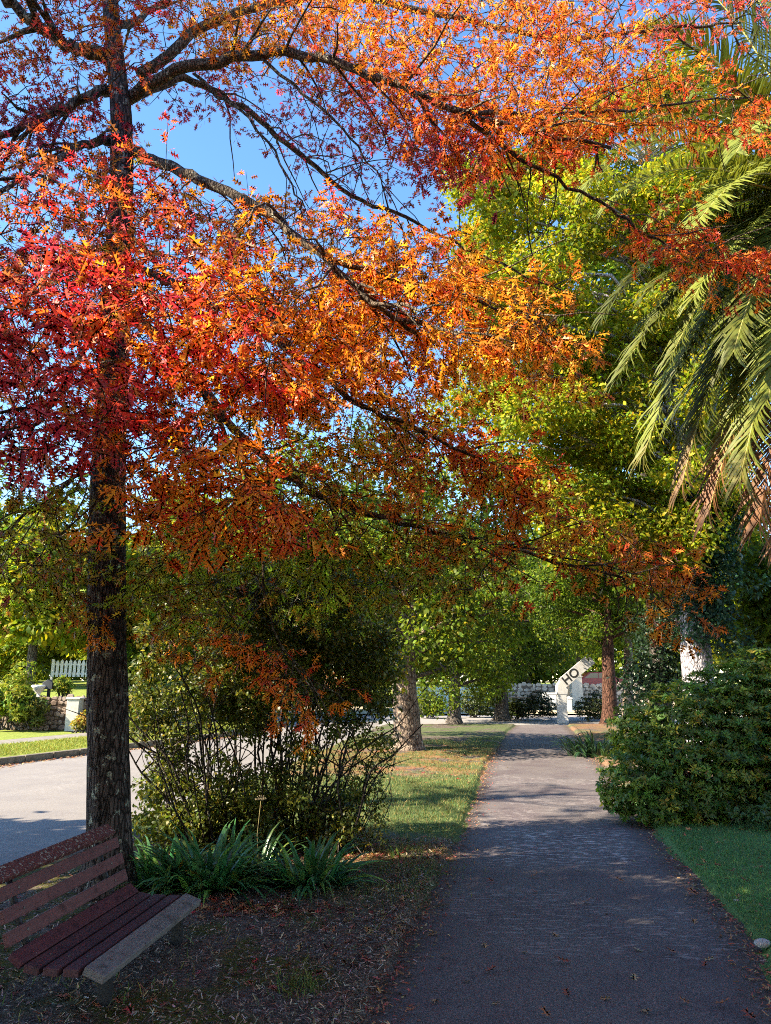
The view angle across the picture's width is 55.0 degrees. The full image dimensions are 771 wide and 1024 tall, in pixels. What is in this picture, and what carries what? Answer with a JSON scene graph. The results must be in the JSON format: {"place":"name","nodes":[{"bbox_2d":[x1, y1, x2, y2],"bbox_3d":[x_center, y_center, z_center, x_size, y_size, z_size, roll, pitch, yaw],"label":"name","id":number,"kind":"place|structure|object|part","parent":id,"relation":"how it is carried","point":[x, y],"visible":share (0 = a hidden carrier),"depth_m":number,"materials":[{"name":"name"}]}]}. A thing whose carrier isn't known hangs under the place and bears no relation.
{"place":"outdoors","nodes":[
{"label":"outdoors","id":0,"kind":"place"},
{"bbox_2d":[0,720,181,739],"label":"back verge","id":1,"kind":"structure","parent":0,"point":[10,734],"depth_m":27.43,"materials":[{"name":"green plant"}]},
{"bbox_2d":[0,682,37,730],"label":"garden shrub","id":2,"kind":"object","parent":1,"relation":"on","point":[11,705],"visible":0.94,"depth_m":28.23,"materials":[{"name":"green plant"}]},
{"bbox_2d":[17,695,50,729],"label":"garden shrub","id":3,"kind":"object","parent":1,"relation":"on","point":[38,717],"visible":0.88,"depth_m":28.39,"materials":[{"name":"green plant"}]},
{"bbox_2d":[0,694,85,730],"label":"garden wall","id":4,"kind":"structure","parent":1,"relation":"on","point":[55,715],"depth_m":29.07,"materials":[{"name":"stone"}]},
{"bbox_2d":[31,685,45,696],"bbox_3d":[-13.783,7.128,29.402,0.591,0.500,0.600,0,-13,0],"label":"garden urn","id":5,"kind":"object","parent":4,"relation":"on","point":[38,689],"visible":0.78,"depth_m":29.25,"materials":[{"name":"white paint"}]},
{"bbox_2d":[42,680,54,696],"bbox_3d":[-13.448,7.070,29.569,0.400,0.727,0.400,0,-13,0],"label":"letterbox","id":6,"kind":"object","parent":4,"relation":"on","point":[49,685],"visible":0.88,"depth_m":29.43,"materials":[{"name":"black paint"}]},
{"bbox_2d":[64,697,85,730],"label":"stone pillar","id":7,"kind":"structure","parent":1,"relation":"on","point":[75,704],"depth_m":28.70,"materials":[{"name":"white paint"}]},
{"bbox_2d":[69,710,86,732],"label":"garden shrub","id":8,"kind":"object","parent":1,"relation":"on","point":[79,722],"visible":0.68,"depth_m":27.98,"materials":[{"name":"yellow plant"}]},
{"bbox_2d":[0,681,195,697],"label":"garden bank","id":9,"kind":"structure","parent":0,"point":[81,687],"depth_m":34.72,"materials":[{"name":"green plant"}]},
{"bbox_2d":[2,658,40,690],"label":"garden shrub","id":10,"kind":"object","parent":9,"relation":"on","point":[22,678],"visible":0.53,"depth_m":32.93,"materials":[{"name":"green plant"}]},
{"bbox_2d":[0,637,47,682],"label":"hedge shrub","id":11,"kind":"object","parent":9,"relation":"on","point":[10,656],"visible":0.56,"depth_m":38.96,"materials":[{"name":"green plant"}]},
{"bbox_2d":[0,487,88,684],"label":"leafy tree","id":12,"kind":"object","parent":9,"relation":"on","point":[36,632],"visible":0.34,"depth_m":34.72,"materials":[{"name":"green plant"}]},
{"bbox_2d":[38,644,86,680],"bbox_3d":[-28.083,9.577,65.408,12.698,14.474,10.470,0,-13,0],"label":"shrub","id":13,"kind":"object","parent":9,"relation":"on","point":[47,661],"visible":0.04,"depth_m":63.53,"materials":[{"name":"green plant"}]},
{"bbox_2d":[51,675,76,697],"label":"garden shrub","id":14,"kind":"object","parent":9,"relation":"on","point":[63,686],"visible":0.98,"depth_m":29.69,"materials":[{"name":"green plant"}]},
{"bbox_2d":[50,659,86,679],"bbox_3d":[-15.143,7.848,36.246,2.500,1.243,0.170,0,-13,0],"label":"picket fence","id":15,"kind":"object","parent":9,"relation":"on","point":[70,664],"visible":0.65,"depth_m":36.20,"materials":[{"name":"white paint"}]},
{"bbox_2d":[84,643,152,685],"bbox_3d":[-13.296,8.161,37.309,3.490,3.269,2.475,0,-13,0],"label":"hedge shrub","id":16,"kind":"object","parent":9,"relation":"on","point":[130,652],"visible":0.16,"depth_m":36.90,"materials":[{"name":"green plant"}]},
{"bbox_2d":[50,521,192,659],"bbox_3d":[-14.763,5.500,39.893,8.983,11.209,8.182,0,-13,0],"label":"leafy tree","id":17,"kind":"object","parent":9,"relation":"on","point":[83,653],"visible":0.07,"depth_m":38.59,"materials":[{"name":"green plant"}]},
{"bbox_2d":[138,643,175,702],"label":"hedge shrub","id":18,"kind":"object","parent":9,"relation":"on","point":[166,666],"visible":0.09,"depth_m":38.96,"materials":[{"name":"green plant"}]},
{"bbox_2d":[177,643,219,689],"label":"hedge shrub","id":19,"kind":"object","parent":9,"relation":"on","point":[190,649],"visible":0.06,"depth_m":41.80,"materials":[{"name":"green plant"}]},
{"bbox_2d":[0,720,212,743],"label":"footpath","id":20,"kind":"structure","parent":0,"point":[31,739],"depth_m":25.31,"materials":[{"name":"concrete"}]},
{"bbox_2d":[0,721,278,756],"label":"verge","id":21,"kind":"structure","parent":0,"point":[19,753],"depth_m":22.24,"materials":[{"name":"green plant"}]},
{"bbox_2d":[129,703,152,732],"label":"garden shrub","id":22,"kind":"object","parent":21,"relation":"on","point":[139,717],"visible":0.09,"depth_m":27.70,"materials":[{"name":"green plant"}]},
{"bbox_2d":[176,685,209,729],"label":"garden shrub","id":23,"kind":"object","parent":21,"relation":"on","point":[186,724],"visible":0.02,"depth_m":29.66,"materials":[{"name":"green plant"}]},
{"bbox_2d":[0,722,379,864],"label":"road","id":24,"kind":"structure","parent":0,"point":[43,804],"depth_m":14.35,"materials":[{"name":"grey asphalt"}]},
{"bbox_2d":[0,727,283,768],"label":"gutter leaves","id":25,"kind":"object","parent":24,"relation":"on","point":[9,764],"visible":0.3,"depth_m":21.34,"materials":[{"name":"brown plant"}]},
{"bbox_2d":[0,722,288,765],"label":"kerb","id":26,"kind":"structure","parent":24,"relation":"on","point":[37,757],"depth_m":21.18,"materials":[{"name":"concrete"}]},
{"bbox_2d":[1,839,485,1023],"bbox_3d":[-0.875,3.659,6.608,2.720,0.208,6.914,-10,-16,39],"label":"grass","id":27,"kind":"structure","parent":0,"point":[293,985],"depth_m":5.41,"materials":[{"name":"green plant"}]},
{"bbox_2d":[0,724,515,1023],"bbox_3d":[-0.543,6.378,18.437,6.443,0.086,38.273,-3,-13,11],"label":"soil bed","id":28,"kind":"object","parent":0,"point":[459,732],"visible":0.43,"depth_m":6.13,"materials":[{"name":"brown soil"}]},
{"bbox_2d":[0,824,200,1006],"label":"park bench","id":29,"kind":"object","parent":28,"relation":"on","point":[102,942],"visible":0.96,"depth_m":5.51,"materials":[{"name":"paint"}]},
{"bbox_2d":[85,836,236,896],"bbox_3d":[-2.361,3.796,8.019,1.867,0.590,1.597,0,-13,0],"label":"agapanthus","id":30,"kind":"object","parent":28,"relation":"on","point":[141,870],"visible":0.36,"depth_m":7.77,"materials":[{"name":"green plant"}]},
{"bbox_2d":[126,818,298,906],"bbox_3d":[-1.911,3.727,7.929,2.076,0.700,1.865,0,-13,0],"label":"agapanthus","id":31,"kind":"object","parent":28,"relation":"on","point":[223,875],"visible":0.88,"depth_m":7.71,"materials":[{"name":"green plant"}]},
{"bbox_2d":[0,836,457,1023],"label":"bark litter","id":32,"kind":"object","parent":28,"relation":"on","point":[315,1020],"visible":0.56,"depth_m":5.75,"materials":[{"name":"brown plant"}]},
{"bbox_2d":[0,738,494,1023],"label":"leaf litter","id":33,"kind":"object","parent":28,"relation":"on","point":[254,909],"visible":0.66,"depth_m":7.03,"materials":[{"name":"brown plant"}]},
{"bbox_2d":[199,795,305,870],"bbox_3d":[-1.541,3.825,8.800,1.489,0.874,1.304,0,-13,0],"label":"agapanthus","id":34,"kind":"object","parent":28,"relation":"on","point":[268,836],"visible":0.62,"depth_m":8.90,"materials":[{"name":"green plant"}]},
{"bbox_2d":[63,532,451,855],"bbox_3d":[-1.579,2.487,10.003,5.052,4.736,3.060,0,-13,0],"label":"stemmed shrub","id":35,"kind":"object","parent":28,"relation":"on","point":[337,649],"visible":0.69,"depth_m":9.64,"materials":[{"name":"green plant"}]},
{"bbox_2d":[265,875,344,909],"bbox_3d":[-0.889,3.932,7.585,1.027,0.444,0.960,-4,-13,18],"label":"ground cover","id":36,"kind":"object","parent":28,"relation":"on","point":[325,885],"visible":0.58,"depth_m":7.75,"materials":[{"name":"green plant"}]},
{"bbox_2d":[227,829,392,907],"bbox_3d":[-0.826,3.785,8.119,1.754,0.662,1.799,-7,-14,27],"label":"agapanthus","id":37,"kind":"object","parent":28,"relation":"on","point":[317,860],"visible":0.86,"depth_m":7.86,"materials":[{"name":"green plant"}]},
{"bbox_2d":[132,736,499,901],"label":"grass","id":38,"kind":"structure","parent":28,"relation":"on","point":[442,802],"depth_m":14.20,"materials":[{"name":"green plant"}]},
{"bbox_2d":[301,720,402,856],"bbox_3d":[-0.420,3.707,10.081,1.396,1.624,2.274,0,-13,0],"label":"shrub","id":39,"kind":"object","parent":28,"relation":"on","point":[369,834],"visible":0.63,"depth_m":9.68,"materials":[{"name":"green plant"}]},
{"bbox_2d":[211,498,533,750],"bbox_3d":[-0.483,3.515,24.707,11.741,8.406,9.738,0,-13,0],"label":"pale trunk tree","id":40,"kind":"object","parent":28,"relation":"on","point":[418,638],"visible":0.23,"depth_m":22.98,"materials":[{"name":"green plant"}]},
{"bbox_2d":[0,0,770,901],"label":"autumn oak","id":41,"kind":"object","parent":28,"relation":"on","point":[116,388],"visible":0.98,"depth_m":7.79,"materials":[{"name":"orange plant"}]},
{"bbox_2d":[384,842,421,860],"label":"grass tuft","id":42,"kind":"object","parent":28,"relation":"on","point":[392,853],"visible":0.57,"depth_m":9.20,"materials":[{"name":"green plant"}]},
{"bbox_2d":[0,0,770,680],"label":"sky","id":43,"kind":"structure","parent":0,"point":[206,150],"materials":[{"name":"blue"}]},
{"bbox_2d":[30,681,741,738],"bbox_3d":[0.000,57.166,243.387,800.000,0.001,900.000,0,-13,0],"label":"ground","id":44,"kind":"structure","parent":0,"point":[418,695],"depth_m":69.14,"materials":[{"name":"green plant"}]},
{"bbox_2d":[175,707,725,713],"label":"pavement","id":45,"kind":"structure","parent":0,"point":[572,711],"depth_m":49.49,"materials":[{"name":"grey concrete"}]},
{"bbox_2d":[225,426,384,710],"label":"leafy tree","id":46,"kind":"object","parent":45,"relation":"on","point":[304,497],"visible":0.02,"depth_m":52.03,"materials":[{"name":"green plant"}]},
{"bbox_2d":[296,659,337,700],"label":"hedge shrub","id":47,"kind":"object","parent":45,"relation":"on","point":[320,673],"visible":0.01,"depth_m":48.09,"materials":[{"name":"green plant"}]},
{"bbox_2d":[337,412,472,682],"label":"leafy tree","id":48,"kind":"object","parent":45,"relation":"on","point":[426,494],"visible":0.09,"depth_m":58.37,"materials":[{"name":"green plant"}]},
{"bbox_2d":[416,687,487,709],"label":"boundary fence","id":49,"kind":"object","parent":45,"relation":"on","point":[461,690],"visible":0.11,"depth_m":52.44,"materials":[{"name":"white paint"}]},
{"bbox_2d":[542,693,556,711],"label":"notice board","id":50,"kind":"object","parent":45,"relation":"on","point":[552,695],"visible":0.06,"depth_m":48.03,"materials":[{"name":"white paint"}]},
{"bbox_2d":[567,696,572,709],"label":"bollard","id":51,"kind":"object","parent":45,"relation":"on","point":[569,702],"visible":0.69,"depth_m":51.18,"materials":[{"name":"white paint"}]},
{"bbox_2d":[569,675,582,707],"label":"gate pillar","id":52,"kind":"structure","parent":45,"relation":"on","point":[576,689],"depth_m":55.05,"materials":[{"name":"white paint"}]},
{"bbox_2d":[493,682,674,706],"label":"rubble wall","id":53,"kind":"structure","parent":45,"relation":"on","point":[523,688],"depth_m":58.14,"materials":[{"name":"stone"}]},
{"bbox_2d":[632,579,721,673],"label":"leafy tree","id":54,"kind":"object","parent":45,"relation":"on","point":[677,651],"depth_m":58.12,"materials":[{"name":"green plant"}]},
{"bbox_2d":[170,715,746,725],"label":"side street","id":55,"kind":"structure","parent":0,"point":[546,720],"depth_m":40.47,"materials":[{"name":"grey asphalt"}]},
{"bbox_2d":[0,453,41,647],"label":"leafy tree","id":56,"kind":"object","parent":55,"relation":"on","point":[2,513],"visible":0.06,"depth_m":45.69,"materials":[{"name":"green plant"}]},
{"bbox_2d":[144,474,268,688],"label":"leafy tree","id":57,"kind":"object","parent":55,"relation":"on","point":[205,527],"visible":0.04,"depth_m":44.50,"materials":[{"name":"green plant"}]},
{"bbox_2d":[417,691,443,718],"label":"dark shrub","id":58,"kind":"object","parent":55,"relation":"on","point":[424,708],"visible":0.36,"depth_m":42.29,"materials":[{"name":"green plant"}]},
{"bbox_2d":[415,586,517,723],"bbox_3d":[3.450,7.287,38.300,7.401,7.022,6.418,3,-13,-11],"label":"street tree","id":59,"kind":"object","parent":55,"relation":"on","point":[454,707],"visible":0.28,"depth_m":37.42,"materials":[{"name":"green plant"}]},
{"bbox_2d":[460,688,495,717],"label":"dark shrub","id":60,"kind":"object","parent":55,"relation":"on","point":[477,709],"visible":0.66,"depth_m":43.29,"materials":[{"name":"green plant"}]},
{"bbox_2d":[447,569,584,720],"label":"street tree","id":61,"kind":"object","parent":55,"relation":"on","point":[501,710],"visible":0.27,"depth_m":40.16,"materials":[{"name":"green plant"}]},
{"bbox_2d":[508,697,527,719],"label":"dark shrub","id":62,"kind":"object","parent":55,"relation":"on","point":[513,709],"visible":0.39,"depth_m":41.28,"materials":[{"name":"green plant"}]},
{"bbox_2d":[516,691,556,718],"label":"round shrub","id":63,"kind":"object","parent":55,"relation":"on","point":[544,706],"visible":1,"depth_m":40.38,"materials":[{"name":"green plant"}]},
{"bbox_2d":[555,654,594,723],"bbox_3d":[9.733,9.082,37.904,2.024,3.498,0.606,0,-13,0],"label":"sign","id":64,"kind":"object","parent":55,"relation":"on","point":[573,673],"visible":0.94,"depth_m":37.73,"materials":[{"name":"paint"}]},
{"bbox_2d":[572,689,618,721],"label":"round shrub","id":65,"kind":"object","parent":55,"relation":"on","point":[594,709],"visible":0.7,"depth_m":39.41,"materials":[{"name":"green plant"}]},
{"bbox_2d":[517,545,678,723],"bbox_3d":[11.440,5.471,37.331,9.588,10.141,6.848,0,-13,0],"label":"street tree","id":66,"kind":"object","parent":55,"relation":"on","point":[606,648],"visible":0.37,"depth_m":36.64,"materials":[{"name":"green plant"}]},
{"bbox_2d":[583,569,648,717],"bbox_3d":[12.627,6.681,38.095,4.733,8.114,5.628,-3,-13,14],"label":"street tree","id":67,"kind":"object","parent":55,"relation":"on","point":[626,646],"visible":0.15,"depth_m":37.93,"materials":[{"name":"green plant"}]},
{"bbox_2d":[176,683,770,694],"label":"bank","id":68,"kind":"structure","parent":0,"point":[463,686],"depth_m":88.85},
{"bbox_2d":[158,572,216,680],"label":"leafy tree","id":69,"kind":"object","parent":68,"relation":"on","point":[172,672],"visible":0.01,"depth_m":66.63,"materials":[{"name":"green plant"}]},
{"bbox_2d":[0,648,770,685],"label":"foliage","id":70,"kind":"object","parent":68,"relation":"on","point":[425,683],"depth_m":93.83,"materials":[{"name":"green plant"}]},
{"bbox_2d":[428,494,482,698],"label":"leafy tree","id":71,"kind":"object","parent":68,"relation":"on","point":[464,568],"visible":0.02,"depth_m":87.12,"materials":[{"name":"green plant"}]},
{"bbox_2d":[431,465,568,706],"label":"leafy tree","id":72,"kind":"object","parent":68,"relation":"on","point":[527,636],"visible":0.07,"depth_m":60.92,"materials":[{"name":"green plant"}]},
{"bbox_2d":[504,532,569,684],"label":"leafy tree","id":73,"kind":"object","parent":68,"relation":"on","point":[538,674],"visible":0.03,"depth_m":86.70,"materials":[{"name":"green plant"}]},
{"bbox_2d":[530,523,632,667],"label":"leafy tree","id":74,"kind":"object","parent":68,"relation":"on","point":[597,656],"visible":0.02,"depth_m":71.68,"materials":[{"name":"green plant"}]},
{"bbox_2d":[581,672,622,684],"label":"parked car","id":75,"kind":"object","parent":68,"relation":"on","point":[590,678],"visible":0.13,"depth_m":62.58,"materials":[{"name":"red paint"}]},
{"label":"window","id":76,"kind":"part","parent":75,"relation":"part of","materials":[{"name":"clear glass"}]},
{"bbox_2d":[566,602,648,680],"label":"leafy tree","id":77,"kind":"object","parent":68,"relation":"on","point":[617,658],"visible":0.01,"depth_m":85.05,"materials":[{"name":"green plant"}]},
{"bbox_2d":[369,725,770,1023],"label":"path","id":78,"kind":"structure","parent":0,"point":[553,824],"depth_m":6.78,"materials":[{"name":"grey asphalt"}]},
{"bbox_2d":[435,903,449,906],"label":"twig","id":79,"kind":"object","parent":78,"relation":"on","point":[443,904],"visible":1,"depth_m":7.31,"materials":[{"name":"brown wood"}]},
{"bbox_2d":[540,1006,551,1015],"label":"fallen leaf","id":80,"kind":"object","parent":78,"relation":"on","point":[544,1012],"visible":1,"depth_m":4.95,"materials":[{"name":"brown plant"}]},
{"bbox_2d":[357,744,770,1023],"bbox_3d":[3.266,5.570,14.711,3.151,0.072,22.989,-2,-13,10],"label":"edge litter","id":81,"kind":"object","parent":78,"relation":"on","point":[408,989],"visible":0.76,"depth_m":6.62,"materials":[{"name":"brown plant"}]},
{"bbox_2d":[562,987,570,995],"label":"fallen leaf","id":82,"kind":"object","parent":78,"relation":"on","point":[565,990],"visible":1,"depth_m":5.28,"materials":[{"name":"brown plant"}]},
{"bbox_2d":[741,1007,757,1020],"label":"fallen leaf","id":83,"kind":"object","parent":78,"relation":"on","point":[747,1013],"visible":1,"depth_m":4.93,"materials":[{"name":"brown plant"}]},
{"bbox_2d":[566,724,769,786],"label":"shrub bed","id":84,"kind":"object","parent":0,"point":[598,730],"visible":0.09,"depth_m":30.38,"materials":[{"name":"soil"}]},
{"bbox_2d":[547,727,617,759],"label":"agapanthus","id":85,"kind":"object","parent":84,"relation":"on","point":[589,749],"visible":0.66,"depth_m":21.47,"materials":[{"name":"green plant"}]},
{"bbox_2d":[413,39,770,757],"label":"evergreen tree","id":86,"kind":"object","parent":84,"relation":"on","point":[597,437],"visible":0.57,"depth_m":20.58,"materials":[{"name":"green plant"}]},
{"bbox_2d":[510,200,769,724],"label":"leafy tree","id":87,"kind":"object","parent":84,"relation":"on","point":[648,478],"visible":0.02,"depth_m":33.94,"materials":[{"name":"green plant"}]},
{"bbox_2d":[606,600,682,733],"bbox_3d":[10.268,5.998,28.339,4.078,5.218,3.544,0,-13,0],"label":"ivy tree","id":88,"kind":"object","parent":84,"relation":"on","point":[658,668],"visible":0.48,"depth_m":27.91,"materials":[{"name":"green plant"}]},
{"bbox_2d":[704,481,770,714],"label":"leafy tree","id":89,"kind":"object","parent":84,"relation":"on","point":[754,539],"visible":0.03,"depth_m":26.48,"materials":[{"name":"green plant"}]},
{"bbox_2d":[727,534,770,675],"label":"leafy tree","id":90,"kind":"object","parent":84,"relation":"on","point":[757,621],"visible":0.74,"depth_m":21.72,"materials":[{"name":"green plant"}]},
{"bbox_2d":[635,797,770,983],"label":"lawn","id":91,"kind":"structure","parent":0,"point":[730,909],"depth_m":8.70,"materials":[{"name":"green plant"}]},
{"bbox_2d":[574,0,770,566],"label":"palm tree","id":92,"kind":"object","parent":91,"relation":"on","point":[746,332],"visible":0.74,"depth_m":14.51,"materials":[{"name":"green plant"}]},
{"bbox_2d":[595,644,770,827],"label":"hedge bush","id":93,"kind":"object","parent":91,"relation":"on","point":[732,755],"visible":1,"depth_m":11.85,"materials":[{"name":"green plant"}]},
{"bbox_2d":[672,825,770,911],"bbox_3d":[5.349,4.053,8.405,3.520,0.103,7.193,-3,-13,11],"label":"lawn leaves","id":94,"kind":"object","parent":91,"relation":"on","point":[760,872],"visible":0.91,"depth_m":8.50,"materials":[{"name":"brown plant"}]},
{"bbox_2d":[723,793,770,828],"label":"seedling shrub","id":95,"kind":"object","parent":91,"relation":"on","point":[764,816],"visible":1,"depth_m":10.77,"materials":[{"name":"green plant"}]},
{"bbox_2d":[754,938,770,947],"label":"stone","id":96,"kind":"object","parent":91,"relation":"on","point":[761,943],"visible":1,"depth_m":6.13,"materials":[{"name":"grey stone"}]}
]}

